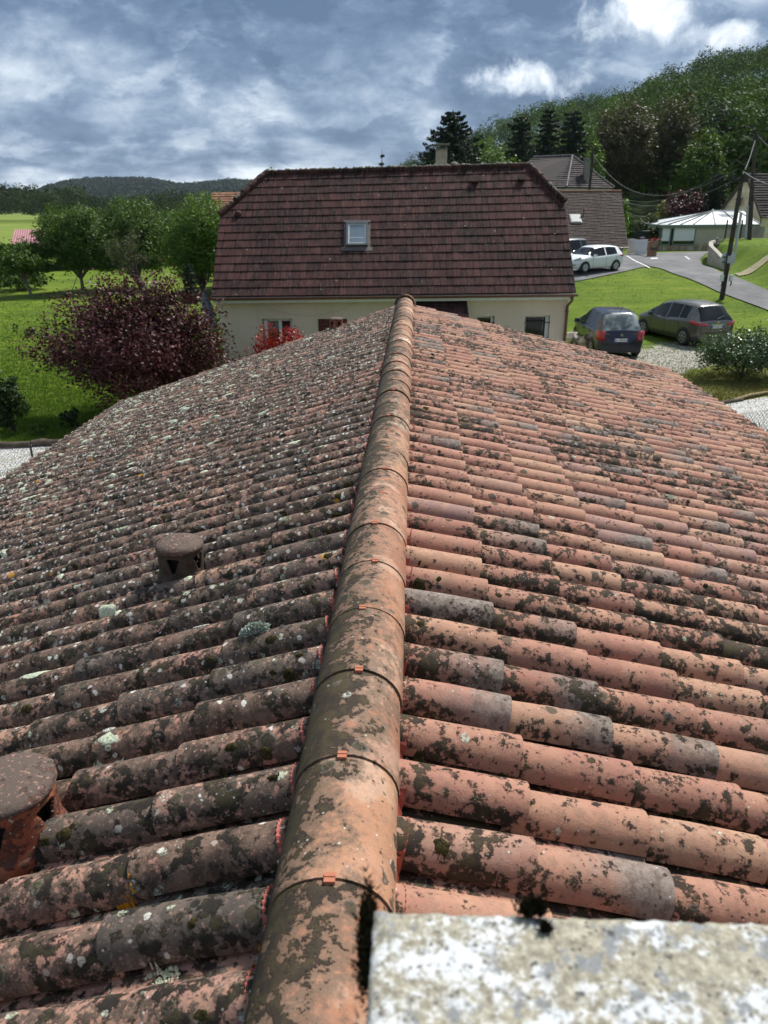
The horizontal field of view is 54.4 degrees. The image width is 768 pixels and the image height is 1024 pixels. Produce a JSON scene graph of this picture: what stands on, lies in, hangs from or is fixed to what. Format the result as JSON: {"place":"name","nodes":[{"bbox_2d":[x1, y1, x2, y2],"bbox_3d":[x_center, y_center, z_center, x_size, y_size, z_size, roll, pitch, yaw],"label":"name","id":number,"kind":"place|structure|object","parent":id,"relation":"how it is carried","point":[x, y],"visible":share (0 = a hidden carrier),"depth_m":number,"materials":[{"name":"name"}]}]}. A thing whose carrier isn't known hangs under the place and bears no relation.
{"place":"outdoors","nodes":[
{"label":"outdoors","id":0,"kind":"place"},
{"bbox_2d":[0,298,218,441],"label":"grass","id":1,"kind":"structure","parent":0,"point":[34,418],"depth_m":22.75,"materials":[{"name":"plant"}]},
{"bbox_2d":[0,78,767,441],"bbox_3d":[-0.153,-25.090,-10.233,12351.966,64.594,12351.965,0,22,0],"label":"ground","id":2,"kind":"structure","parent":0,"point":[750,252],"depth_m":39.71,"materials":[{"name":"plant"}]},
{"bbox_2d":[12,323,17,336],"bbox_3d":[-16.215,-8.010,32.857,0.299,0.641,0.327,-8,23,-18],"label":"sapling","id":3,"kind":"object","parent":2,"relation":"on","point":[16,326],"visible":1,"depth_m":32.82,"materials":[{"name":"green plant"}]},
{"bbox_2d":[0,370,31,432],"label":"dark shrub","id":4,"kind":"object","parent":2,"relation":"on","point":[10,401],"visible":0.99,"depth_m":18.41,"materials":[{"name":"green plant"}]},
{"bbox_2d":[11,229,38,248],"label":"corrugated shed","id":5,"kind":"structure","parent":2,"relation":"on","point":[18,234],"depth_m":102.14,"materials":[{"name":"pink metal"}]},
{"bbox_2d":[0,444,51,478],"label":"gravel yard","id":6,"kind":"structure","parent":2,"relation":"on","point":[17,458],"depth_m":16.89,"materials":[{"name":"gravel"}]},
{"bbox_2d":[0,441,31,448],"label":"edging log","id":7,"kind":"object","parent":6,"relation":"on","point":[18,444],"visible":0.82,"depth_m":17.45,"materials":[{"name":"wood"}]},
{"bbox_2d":[0,445,43,476],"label":"chain link fence","id":8,"kind":"object","parent":6,"relation":"on","point":[31,451],"visible":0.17,"depth_m":14.54,"materials":[{"name":"metal"}]},
{"bbox_2d":[31,438,59,446],"bbox_3d":[-7.961,-1.641,17.661,0.714,0.207,0.217,-3,22,-8],"label":"edging log","id":9,"kind":"object","parent":6,"relation":"on","point":[41,442],"visible":0.7,"depth_m":17.58,"materials":[{"name":"wood"}]},
{"bbox_2d":[0,236,54,296],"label":"fruit tree","id":10,"kind":"object","parent":2,"relation":"on","point":[23,259],"visible":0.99,"depth_m":46.85,"materials":[{"name":"green plant"}]},
{"bbox_2d":[0,272,54,289],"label":"hedge","id":11,"kind":"object","parent":2,"relation":"on","point":[16,282],"visible":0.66,"depth_m":51.26,"materials":[{"name":"green plant"}]},
{"bbox_2d":[24,328,34,336],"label":"bush","id":12,"kind":"object","parent":2,"relation":"on","point":[31,329],"visible":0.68,"depth_m":32.76,"materials":[{"name":"green plant"}]},
{"bbox_2d":[30,420,48,434],"bbox_3d":[-8.576,-2.088,18.596,0.413,0.412,0.539,6,23,15],"label":"bush","id":13,"kind":"object","parent":2,"relation":"on","point":[44,425],"visible":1,"depth_m":18.53,"materials":[{"name":"green plant"}]},
{"bbox_2d":[36,226,63,265],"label":"background tree","id":14,"kind":"object","parent":2,"relation":"on","point":[49,247],"visible":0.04,"depth_m":68.60,"materials":[{"name":"green plant"}]},
{"bbox_2d":[40,261,90,270],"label":"hedge","id":15,"kind":"object","parent":2,"relation":"on","point":[54,268],"visible":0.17,"depth_m":68.40,"materials":[{"name":"green plant"}]},
{"bbox_2d":[59,406,79,427],"bbox_3d":[-8.011,-2.398,19.056,0.532,0.622,0.553,14,26,31],"label":"bush","id":16,"kind":"object","parent":2,"relation":"on","point":[69,417],"visible":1,"depth_m":19.00,"materials":[{"name":"green plant"}]},
{"bbox_2d":[29,199,111,292],"bbox_3d":[-20.284,-17.583,49.252,5.450,6.037,5.080,0,22,0],"label":"fruit tree","id":17,"kind":"object","parent":2,"relation":"on","point":[68,248],"visible":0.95,"depth_m":47.89,"materials":[{"name":"green plant"}]},
{"bbox_2d":[0,181,241,215],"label":"tree belt","id":18,"kind":"object","parent":2,"relation":"on","point":[16,200],"visible":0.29,"depth_m":358.90,"materials":[{"name":"green plant"}]},
{"bbox_2d":[38,202,207,223],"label":"field copse","id":19,"kind":"object","parent":2,"relation":"on","point":[163,207],"visible":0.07,"depth_m":194.21,"materials":[{"name":"green plant"}]},
{"bbox_2d":[99,224,152,301],"bbox_3d":[-15.075,-14.434,43.634,2.727,4.500,2.825,15,26,32],"label":"old leaning tree","id":20,"kind":"object","parent":2,"relation":"on","point":[123,251],"visible":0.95,"depth_m":43.34,"materials":[{"name":"green plant"}]},
{"bbox_2d":[79,191,174,287],"bbox_3d":[-17.873,-18.368,50.818,7.031,6.382,7.213,-17,28,-36],"label":"fruit tree","id":21,"kind":"object","parent":2,"relation":"on","point":[144,226],"visible":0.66,"depth_m":49.73,"materials":[{"name":"green plant"}]},
{"bbox_2d":[41,279,228,409],"bbox_3d":[-6.444,-4.185,19.883,4.479,3.803,4.463,4,23,11],"label":"purple plum bush","id":22,"kind":"object","parent":2,"relation":"on","point":[130,352],"visible":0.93,"depth_m":18.84,"materials":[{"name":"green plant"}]},
{"bbox_2d":[8,255,240,382],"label":"purple plum branches","id":23,"kind":"object","parent":22,"relation":"attached to","point":[157,299],"visible":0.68,"depth_m":19.39,"materials":[{"name":"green plant"}]},
{"bbox_2d":[22,176,253,208],"bbox_3d":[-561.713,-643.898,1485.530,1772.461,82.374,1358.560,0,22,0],"label":"hill wood","id":24,"kind":"object","parent":2,"relation":"on","point":[95,186],"visible":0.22,"depth_m":1541.00,"materials":[{"name":"green plant"}]},
{"bbox_2d":[149,207,180,261],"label":"background tree","id":25,"kind":"object","parent":2,"relation":"on","point":[164,218],"visible":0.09,"depth_m":72.17,"materials":[{"name":"green plant"}]},
{"bbox_2d":[153,188,224,292],"bbox_3d":[-11.621,-16.942,47.056,5.664,6.412,5.769,0,22,0],"label":"broad tree","id":26,"kind":"object","parent":2,"relation":"on","point":[193,235],"visible":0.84,"depth_m":45.70,"materials":[{"name":"green plant"}]},
{"bbox_2d":[180,263,201,302],"bbox_3d":[-11.416,-13.448,44.170,1.602,2.466,1.532,0,22,0],"label":"conifer","id":27,"kind":"object","parent":2,"relation":"on","point":[188,275],"visible":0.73,"depth_m":43.97,"materials":[{"name":"plant"}]},
{"bbox_2d":[202,290,221,334],"bbox_3d":[-5.702,-5.991,24.958,0.740,2.718,0.446,12,25,28],"label":"folded parasol","id":28,"kind":"object","parent":2,"relation":"on","point":[208,304],"visible":0.45,"depth_m":24.66,"materials":[{"name":"grey fabric"}]},
{"bbox_2d":[208,316,225,363],"bbox_3d":[-5.394,-5.167,23.812,0.741,2.110,0.742,0,22,0],"label":"corner shrub","id":29,"kind":"object","parent":2,"relation":"on","point":[216,338],"visible":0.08,"depth_m":23.59,"materials":[{"name":"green plant"}]},
{"bbox_2d":[210,192,239,227],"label":"old red roof house","id":30,"kind":"structure","parent":2,"relation":"on","point":[226,197],"depth_m":49.31,"materials":[{"name":"tile"}]},
{"bbox_2d":[248,321,303,353],"bbox_3d":[-2.936,-4.593,22.351,2.084,2.121,1.832,5,23,14],"label":"red photinia","id":31,"kind":"object","parent":2,"relation":"on","point":[269,345],"visible":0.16,"depth_m":22.01,"materials":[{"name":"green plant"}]},
{"bbox_2d":[243,326,303,356],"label":"red shoots","id":32,"kind":"object","parent":31,"relation":"attached to","point":[268,336],"visible":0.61,"depth_m":22.13,"materials":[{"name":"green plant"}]},
{"bbox_2d":[0,294,767,1023],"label":"tiled roof house","id":33,"kind":"structure","parent":2,"relation":"on","point":[502,590],"depth_m":2.84,"materials":[{"name":"ceramic"}]},
{"bbox_2d":[0,752,67,883],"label":"roof vent","id":34,"kind":"object","parent":33,"relation":"on","point":[28,788],"visible":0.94,"depth_m":2.15,"materials":[{"name":"ceramic"}]},
{"bbox_2d":[155,533,205,583],"bbox_3d":[-1.048,0.288,3.875,0.258,0.321,0.258,-5,23,-11],"label":"roof vent","id":35,"kind":"object","parent":33,"relation":"on","point":[178,555],"visible":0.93,"depth_m":3.77,"materials":[{"name":"ceramic"}]},
{"bbox_2d":[238,620,270,637],"bbox_3d":[-0.506,0.461,2.897,0.131,0.094,0.063,0,22,0],"label":"foliose lichen","id":36,"kind":"object","parent":33,"relation":"attached to","point":[253,628],"visible":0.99,"depth_m":2.88},
{"bbox_2d":[329,317,342,328],"bbox_3d":[-0.758,-2.943,11.871,0.234,0.301,0.234,16,28,35],"label":"roof vent","id":37,"kind":"object","parent":33,"relation":"on","point":[336,322],"visible":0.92,"depth_m":11.77,"materials":[{"name":"ceramic"}]},
{"bbox_2d":[366,911,767,1023],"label":"chimney","id":38,"kind":"object","parent":33,"relation":"on","point":[436,968],"visible":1,"depth_m":0.65,"materials":[{"name":"concrete"}]},
{"bbox_2d":[348,864,384,1023],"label":"moss tuft","id":39,"kind":"object","parent":38,"relation":"on","point":[368,907],"visible":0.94,"depth_m":0.69,"materials":[{"name":"plant"}]},
{"bbox_2d":[510,893,551,920],"bbox_3d":[0.139,0.367,0.702,0.041,0.029,0.025,0,22,0],"label":"moss tuft","id":40,"kind":"object","parent":38,"relation":"on","point":[532,906],"visible":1,"depth_m":0.70,"materials":[{"name":"plant"}]},
{"bbox_2d":[536,918,556,934],"bbox_3d":[0.149,0.381,0.688,0.022,0.014,0.020,0,22,0],"label":"moss tuft","id":41,"kind":"object","parent":38,"relation":"on","point":[547,927],"visible":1,"depth_m":0.69,"materials":[{"name":"plant"}]},
{"bbox_2d":[209,143,578,362],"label":"brown roof house","id":42,"kind":"structure","parent":2,"relation":"on","point":[306,251],"depth_m":24.82,"materials":[{"name":"tile"}]},
{"bbox_2d":[263,319,292,347],"bbox_3d":[-3.537,-5.939,25.044,0.963,1.053,0.095,0,22,0],"label":"window","id":43,"kind":"structure","parent":42,"relation":"in","point":[281,324],"depth_m":24.95,"materials":[{"name":"white plastic"}]},
{"bbox_2d":[476,316,494,323],"bbox_3d":[3.356,-6.273,24.867,0.627,0.486,0.233,0,22,0],"label":"window","id":44,"kind":"structure","parent":42,"relation":"in","point":[481,318],"depth_m":24.86,"materials":[{"name":"white plastic"}]},
{"bbox_2d":[524,316,549,337],"bbox_3d":[5.078,-6.127,24.930,0.862,0.839,0.233,0,22,0],"label":"window","id":45,"kind":"structure","parent":42,"relation":"in","point":[532,324],"depth_m":24.93,"materials":[{"name":"glass"}]},
{"bbox_2d":[412,109,490,165],"bbox_3d":[5.592,-25.922,63.214,16.970,14.432,19.599,-15,26,-32],"label":"spruce","id":46,"kind":"object","parent":2,"relation":"on","point":[452,133],"visible":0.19,"depth_m":60.42,"materials":[{"name":"green plant"}]},
{"bbox_2d":[466,134,511,163],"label":"hillside tree","id":47,"kind":"object","parent":2,"relation":"on","point":[489,157],"visible":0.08,"depth_m":75.12,"materials":[{"name":"green plant"}]},
{"bbox_2d":[497,154,520,162],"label":"hillside tree","id":48,"kind":"object","parent":2,"relation":"on","point":[513,159],"visible":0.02,"depth_m":72.41,"materials":[{"name":"green plant"}]},
{"bbox_2d":[501,113,537,162],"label":"tall fir","id":49,"kind":"object","parent":2,"relation":"on","point":[520,144],"visible":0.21,"depth_m":87.58,"materials":[{"name":"plant"}]},
{"bbox_2d":[530,108,563,157],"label":"tall fir","id":50,"kind":"object","parent":2,"relation":"on","point":[547,146],"visible":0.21,"depth_m":92.81,"materials":[{"name":"plant"}]},
{"bbox_2d":[526,154,614,189],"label":"hipped roof house","id":51,"kind":"structure","parent":2,"relation":"on","point":[568,172],"depth_m":73.20,"materials":[{"name":"grey tile"}]},
{"bbox_2d":[553,109,588,161],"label":"tall fir","id":52,"kind":"object","parent":2,"relation":"on","point":[570,146],"visible":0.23,"depth_m":90.13,"materials":[{"name":"plant"}]},
{"bbox_2d":[566,330,587,348],"bbox_3d":[8.041,-6.755,29.225,1.819,0.734,1.072,-11,25,-25],"label":"rubble heap","id":53,"kind":"object","parent":2,"relation":"on","point":[573,337],"visible":0.37,"depth_m":29.04,"materials":[{"name":"beige stone"}]},
{"bbox_2d":[397,40,767,197],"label":"hill wood","id":54,"kind":"object","parent":2,"relation":"on","point":[701,85],"visible":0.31,"depth_m":208.65,"materials":[{"name":"green plant"}]},
{"bbox_2d":[588,152,595,189],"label":"utility pole","id":55,"kind":"object","parent":2,"relation":"on","point":[591,170],"visible":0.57,"depth_m":65.02,"materials":[{"name":"black metal"}]},
{"bbox_2d":[593,154,736,195],"bbox_3d":[17.393,-23.145,50.135,0.027,3.642,32.770,1,22,2],"label":"overhead cable","id":56,"kind":"object","parent":55,"relation":"attached to","point":[671,194],"visible":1,"depth_m":44.39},
{"bbox_2d":[559,190,628,253],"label":"cream low house","id":57,"kind":"structure","parent":2,"relation":"on","point":[595,217],"depth_m":58.15,"materials":[{"name":"tile"}]},
{"bbox_2d":[583,134,607,188],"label":"hillside tree","id":58,"kind":"object","parent":2,"relation":"on","point":[596,167],"visible":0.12,"depth_m":81.37,"materials":[{"name":"green plant"}]},
{"bbox_2d":[573,306,644,355],"bbox_3d":[8.624,-7.247,28.924,2.136,1.876,4.317,0,22,1],"label":"minivan","id":59,"kind":"object","parent":2,"relation":"on","point":[612,329],"visible":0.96,"depth_m":27.10,"materials":[{"name":"blue metal"}]},
{"bbox_2d":[573,254,647,280],"bbox_3d":[13.943,-15.964,48.515,5.585,0.428,19.727,4,23,11],"label":"parking area","id":60,"kind":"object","parent":2,"relation":"on","point":[628,264],"visible":0.27,"depth_m":43.40,"materials":[{"name":"concrete"}]},
{"bbox_2d":[569,236,588,252],"bbox_3d":[10.386,-15.505,44.379,4.317,1.876,2.136,-15,26,-32],"label":"estate car","id":61,"kind":"object","parent":60,"relation":"on","point":[576,244],"visible":0.12,"depth_m":44.09,"materials":[{"name":"white paint"}]},
{"bbox_2d":[571,244,623,272],"bbox_3d":[11.878,-14.684,42.925,3.977,1.552,2.069,-14,26,-30],"label":"hatchback","id":62,"kind":"object","parent":60,"relation":"on","point":[586,258],"visible":0.73,"depth_m":42.35,"materials":[{"name":"white paint"}]},
{"bbox_2d":[584,93,660,198],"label":"hillside tree","id":63,"kind":"object","parent":2,"relation":"on","point":[624,165],"visible":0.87,"depth_m":84.79,"materials":[{"name":"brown plant"}]},
{"bbox_2d":[622,198,631,233],"bbox_3d":[19.668,-23.736,61.688,1.536,4.096,1.268,8,24,20],"label":"lime shrub","id":64,"kind":"object","parent":2,"relation":"on","point":[626,215],"visible":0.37,"depth_m":61.11,"materials":[{"name":"green plant"}]},
{"bbox_2d":[627,230,635,239],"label":"garden hedge","id":65,"kind":"object","parent":2,"relation":"on","point":[629,235],"visible":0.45,"depth_m":62.79,"materials":[{"name":"green plant"}]},
{"bbox_2d":[626,216,646,230],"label":"garden hedge","id":66,"kind":"object","parent":2,"relation":"on","point":[639,226],"visible":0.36,"depth_m":67.03,"materials":[{"name":"green plant"}]},
{"bbox_2d":[632,230,657,239],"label":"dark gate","id":67,"kind":"structure","parent":2,"relation":"on","point":[637,235],"depth_m":62.78,"materials":[{"name":"metal"}]},
{"bbox_2d":[641,207,659,230],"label":"pale bush","id":68,"kind":"object","parent":2,"relation":"on","point":[652,220],"visible":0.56,"depth_m":65.06,"materials":[{"name":"green plant"}]},
{"bbox_2d":[645,226,658,240],"bbox_3d":[22.599,-23.097,62.968,1.335,1.944,1.394,0,22,0],"label":"garden hedge","id":69,"kind":"object","parent":2,"relation":"on","point":[649,235],"visible":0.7,"depth_m":62.58,"materials":[{"name":"green plant"}]},
{"bbox_2d":[639,230,671,248],"bbox_3d":[23.205,-23.410,63.975,3.977,1.669,2.069,-6,23,-13],"label":"car","id":70,"kind":"object","parent":2,"relation":"on","point":[641,238],"visible":0.16,"depth_m":63.15,"materials":[{"name":"silver metal"}]},
{"bbox_2d":[653,199,671,219],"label":"pale bush","id":71,"kind":"object","parent":2,"relation":"on","point":[662,212],"visible":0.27,"depth_m":74.16,"materials":[{"name":"green plant"}]},
{"bbox_2d":[640,88,704,218],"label":"hillside tree","id":72,"kind":"object","parent":2,"relation":"on","point":[676,128],"visible":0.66,"depth_m":87.59,"materials":[{"name":"green plant"}]},
{"bbox_2d":[663,187,707,217],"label":"purple tree","id":73,"kind":"object","parent":2,"relation":"on","point":[689,206],"visible":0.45,"depth_m":71.45,"materials":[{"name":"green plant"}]},
{"bbox_2d":[638,299,734,344],"bbox_3d":[12.391,-8.114,31.025,2.188,1.828,4.327,-7,23,-16],"label":"estate car","id":74,"kind":"object","parent":2,"relation":"on","point":[684,322],"visible":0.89,"depth_m":29.67,"materials":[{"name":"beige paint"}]},
{"bbox_2d":[668,127,733,205],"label":"hillside tree","id":75,"kind":"object","parent":2,"relation":"on","point":[701,166],"visible":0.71,"depth_m":79.23,"materials":[{"name":"green plant"}]},
{"bbox_2d":[642,209,760,250],"bbox_3d":[27.358,-24.218,64.249,9.021,3.512,7.274,1,22,3],"label":"conservatory","id":76,"kind":"object","parent":2,"relation":"on","point":[697,231],"visible":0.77,"depth_m":61.77,"materials":[{"name":"white paint"}]},
{"bbox_2d":[658,228,661,245],"bbox_3d":[22.918,-22.944,62.230,0.006,1.337,1.596,3,22,9],"label":"side window","id":77,"kind":"structure","parent":76,"relation":"in","point":[659,231],"depth_m":61.96,"materials":[{"name":"green paint"}]},
{"bbox_2d":[660,228,671,245],"bbox_3d":[23.211,-22.676,61.541,0.823,1.357,0.120,-2,22,-3],"label":"window","id":78,"kind":"structure","parent":76,"relation":"in","point":[665,232],"depth_m":61.52,"materials":[{"name":"green paint"}]},
{"bbox_2d":[671,228,696,245],"bbox_3d":[24.751,-22.720,61.627,1.928,1.357,0.120,-2,22,-3],"label":"window","id":79,"kind":"structure","parent":76,"relation":"in","point":[681,236],"depth_m":61.60,"materials":[{"name":"green paint"}]},
{"bbox_2d":[702,173,729,211],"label":"tall cypress","id":80,"kind":"object","parent":2,"relation":"on","point":[715,203],"visible":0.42,"depth_m":69.66,"materials":[{"name":"green plant"}]},
{"bbox_2d":[707,240,729,270],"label":"retaining wall","id":81,"kind":"structure","parent":2,"relation":"on","point":[714,256],"depth_m":45.84,"materials":[{"name":"stone"}]},
{"bbox_2d":[688,92,756,175],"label":"hillside tree","id":82,"kind":"object","parent":2,"relation":"on","point":[718,117],"visible":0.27,"depth_m":91.39,"materials":[{"name":"green plant"}]},
{"bbox_2d":[724,220,727,238],"bbox_3d":[25.328,-20.913,55.265,0.090,1.300,0.090,0,22,0],"label":"stake","id":83,"kind":"object","parent":2,"relation":"on","point":[726,229],"visible":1,"depth_m":55.28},
{"bbox_2d":[689,319,767,379],"bbox_3d":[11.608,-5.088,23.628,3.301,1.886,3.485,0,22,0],"label":"leafy shrub","id":84,"kind":"object","parent":2,"relation":"on","point":[752,357],"visible":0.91,"depth_m":23.41,"materials":[{"name":"green plant"}]},
{"bbox_2d":[719,158,747,299],"bbox_3d":[16.855,-13.555,36.318,0.900,6.614,0.347,0,22,0],"label":"utility pole","id":85,"kind":"object","parent":2,"relation":"on","point":[724,276],"visible":0.9,"depth_m":36.28,"materials":[{"name":"black wood"}]},
{"bbox_2d":[603,177,739,205],"bbox_3d":[17.287,-20.345,47.913,0.030,1.308,26.516,0,22,1],"label":"overhead cable","id":86,"kind":"object","parent":85,"relation":"attached to","point":[670,203],"visible":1,"depth_m":44.82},
{"bbox_2d":[720,252,735,266],"bbox_3d":[17.039,-12.450,36.843,0.766,0.770,0.460,0,22,0],"label":"round road sign","id":87,"kind":"object","parent":85,"relation":"attached to","point":[731,259],"visible":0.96,"depth_m":36.90,"materials":[{"name":"grey metal"}]},
{"bbox_2d":[699,375,767,407],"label":"dry grass","id":88,"kind":"structure","parent":2,"relation":"on","point":[728,395],"depth_m":22.47,"materials":[{"name":"plant"}]},
{"bbox_2d":[739,220,743,238],"bbox_3d":[26.438,-20.919,55.263,0.090,1.300,0.090,0,22,0],"label":"stake","id":89,"kind":"object","parent":2,"relation":"on","point":[741,229],"visible":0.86,"depth_m":55.28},
{"bbox_2d":[720,173,767,237],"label":"stone gable house","id":90,"kind":"structure","parent":2,"relation":"on","point":[760,211],"depth_m":65.75,"materials":[{"name":"grey tile"}]},
{"bbox_2d":[724,396,767,430],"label":"gravel yard","id":91,"kind":"structure","parent":2,"relation":"on","point":[745,408],"depth_m":20.51,"materials":[{"name":"gravel"}]},
{"bbox_2d":[720,398,743,403],"bbox_3d":[9.616,-3.090,21.009,1.415,0.122,0.130,-13,25,-27],"label":"edging log","id":92,"kind":"object","parent":91,"relation":"on","point":[732,400],"visible":0.57,"depth_m":21.08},
{"bbox_2d":[736,409,767,430],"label":"chain link fence","id":93,"kind":"object","parent":91,"relation":"on","point":[757,417],"visible":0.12,"depth_m":13.91,"materials":[{"name":"metal"}]},
{"bbox_2d":[731,100,767,181],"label":"hillside tree","id":94,"kind":"object","parent":2,"relation":"on","point":[758,115],"visible":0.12,"depth_m":87.29,"materials":[{"name":"green plant"}]},
{"bbox_2d":[734,391,767,398],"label":"edging log","id":95,"kind":"object","parent":2,"relation":"on","point":[753,394],"visible":0.91,"depth_m":21.73,"materials":[{"name":"wood"}]},
{"bbox_2d":[748,184,754,239],"bbox_3d":[25.927,-21.032,52.683,0.658,3.891,0.260,0,22,0],"label":"utility pole","id":96,"kind":"object","parent":2,"relation":"on","point":[751,215],"visible":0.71,"depth_m":52.61,"materials":[{"name":"wood"}]},
{"bbox_2d":[739,226,764,237],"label":"garden wall","id":97,"kind":"structure","parent":2,"relation":"on","point":[757,231],"depth_m":57.83,"materials":[{"name":"concrete"}]},
{"bbox_2d":[737,129,767,238],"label":"utility pole","id":98,"kind":"object","parent":2,"relation":"on","point":[753,172],"visible":0.69,"depth_m":53.10,"materials":[{"name":"black wood"}]},
{"bbox_2d":[629,151,746,201],"bbox_3d":[22.867,-25.793,57.278,0.025,3.675,10.958,-15,27,-32],"label":"overhead cable","id":99,"kind":"object","parent":98,"relation":"attached to","point":[697,186],"visible":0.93,"depth_m":56.83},
{"bbox_3d":[23.365,-18.238,52.694,0.600,0.610,0.600,0,22,0],"label":"urn","id":100,"kind":"object","parent":2,"relation":"on","visible":0},
{"bbox_2d":[713,237,719,247],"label":"potted plant","id":101,"kind":"object","parent":100,"relation":"in","point":[716,244],"visible":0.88,"depth_m":52.33,"materials":[{"name":"plant"}]},
{"bbox_2d":[0,0,767,189],"label":"sky","id":102,"kind":"structure","parent":0,"point":[190,91],"materials":[{"name":"blue"}]},
{"bbox_2d":[575,237,767,383],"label":"grass","id":103,"kind":"structure","parent":0,"point":[665,360],"depth_m":29.62,"materials":[{"name":"plant"}]},
{"bbox_2d":[629,251,767,309],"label":"road","id":104,"kind":"structure","parent":0,"point":[693,267],"depth_m":42.16,"materials":[{"name":"asphalt"}]},
{"bbox_2d":[647,241,658,255],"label":"brick pillar","id":105,"kind":"structure","parent":104,"relation":"on","point":[652,248],"depth_m":54.17,"materials":[{"name":"red brick"}]},
{"bbox_2d":[626,239,647,254],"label":"white gate","id":106,"kind":"structure","parent":105,"relation":"attached to","point":[636,246],"depth_m":56.24,"materials":[{"name":"metal"}]},
{"bbox_2d":[672,365,767,390],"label":"dry grass","id":107,"kind":"structure","parent":0,"point":[713,375],"depth_m":24.38,"materials":[{"name":"plant"}]},
{"bbox_2d":[734,255,767,275],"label":"sandy path","id":108,"kind":"structure","parent":0,"point":[756,265],"depth_m":42.39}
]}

